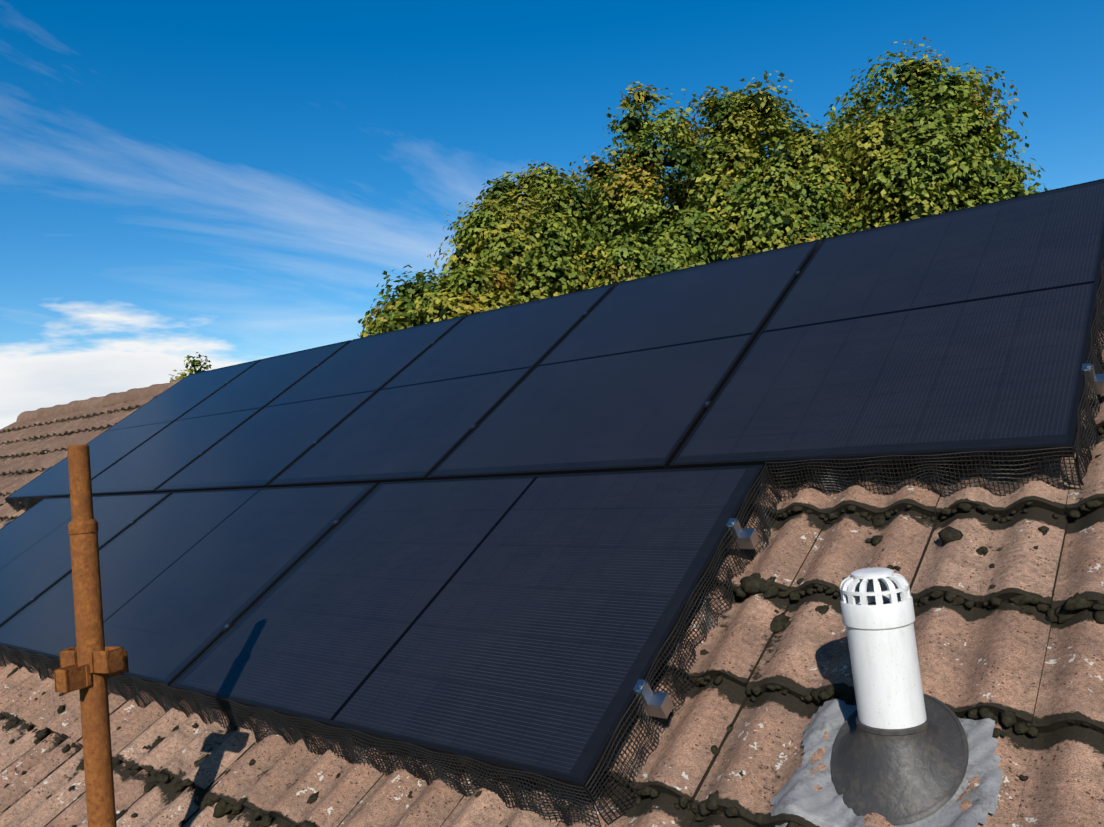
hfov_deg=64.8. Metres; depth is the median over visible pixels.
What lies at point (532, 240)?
oak tree
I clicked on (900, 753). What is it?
roof vent pipe
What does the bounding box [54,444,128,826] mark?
scaffold pole
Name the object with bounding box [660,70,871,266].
oak tree
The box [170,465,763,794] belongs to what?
solar panel
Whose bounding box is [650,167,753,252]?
oak tree
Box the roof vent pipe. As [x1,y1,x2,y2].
[830,567,968,824]
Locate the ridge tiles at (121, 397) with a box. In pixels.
[16,378,182,422]
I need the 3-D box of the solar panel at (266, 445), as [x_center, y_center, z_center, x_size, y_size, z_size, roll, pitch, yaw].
[-1.407,-0.072,5.243,1.134,0.962,1.512,-6,-2,39]
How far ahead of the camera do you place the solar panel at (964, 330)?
2.83 m
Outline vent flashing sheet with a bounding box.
[770,699,1002,826]
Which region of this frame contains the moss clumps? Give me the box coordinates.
[0,368,1103,826]
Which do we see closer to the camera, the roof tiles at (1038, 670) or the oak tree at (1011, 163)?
the roof tiles at (1038, 670)
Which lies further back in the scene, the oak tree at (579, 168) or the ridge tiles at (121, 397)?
the oak tree at (579, 168)
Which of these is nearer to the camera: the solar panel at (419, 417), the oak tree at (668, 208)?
the solar panel at (419, 417)
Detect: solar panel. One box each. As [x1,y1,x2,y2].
[0,483,377,687]
[0,492,171,625]
[5,359,260,500]
[91,340,351,495]
[155,315,465,492]
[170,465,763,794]
[267,283,615,487]
[427,240,820,479]
[669,179,1103,468]
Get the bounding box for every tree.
[169,352,211,381]
[357,260,533,337]
[427,160,612,304]
[536,167,653,283]
[565,82,756,290]
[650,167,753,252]
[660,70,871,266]
[797,37,1050,233]
[798,111,864,160]
[941,159,1039,208]
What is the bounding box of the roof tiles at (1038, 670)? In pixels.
[0,302,1103,826]
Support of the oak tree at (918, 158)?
on the ground
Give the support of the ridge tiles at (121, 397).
on the roof tiles at (1038, 670)
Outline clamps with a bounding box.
[3,270,1103,718]
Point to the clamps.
(657, 704)
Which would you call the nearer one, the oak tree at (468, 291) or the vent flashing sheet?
the vent flashing sheet
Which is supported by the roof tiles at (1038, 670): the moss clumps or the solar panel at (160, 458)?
the moss clumps
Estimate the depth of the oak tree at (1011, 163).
19.70 m
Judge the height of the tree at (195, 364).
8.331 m
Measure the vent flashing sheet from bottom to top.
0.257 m
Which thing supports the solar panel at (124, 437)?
on the clamps
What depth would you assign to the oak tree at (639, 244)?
18.22 m
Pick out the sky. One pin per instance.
(227, 182)
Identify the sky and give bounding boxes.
[0,0,1103,428]
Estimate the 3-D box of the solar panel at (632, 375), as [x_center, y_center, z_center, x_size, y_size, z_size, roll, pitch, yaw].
[0.369,-0.257,3.781,1.134,0.962,1.512,-6,-2,39]
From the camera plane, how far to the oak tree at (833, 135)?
23.15 m
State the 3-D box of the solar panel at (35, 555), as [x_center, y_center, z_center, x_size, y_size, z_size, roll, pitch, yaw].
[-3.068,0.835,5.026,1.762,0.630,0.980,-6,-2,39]
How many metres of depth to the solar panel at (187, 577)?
3.75 m
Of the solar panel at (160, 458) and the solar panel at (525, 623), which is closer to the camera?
the solar panel at (525, 623)

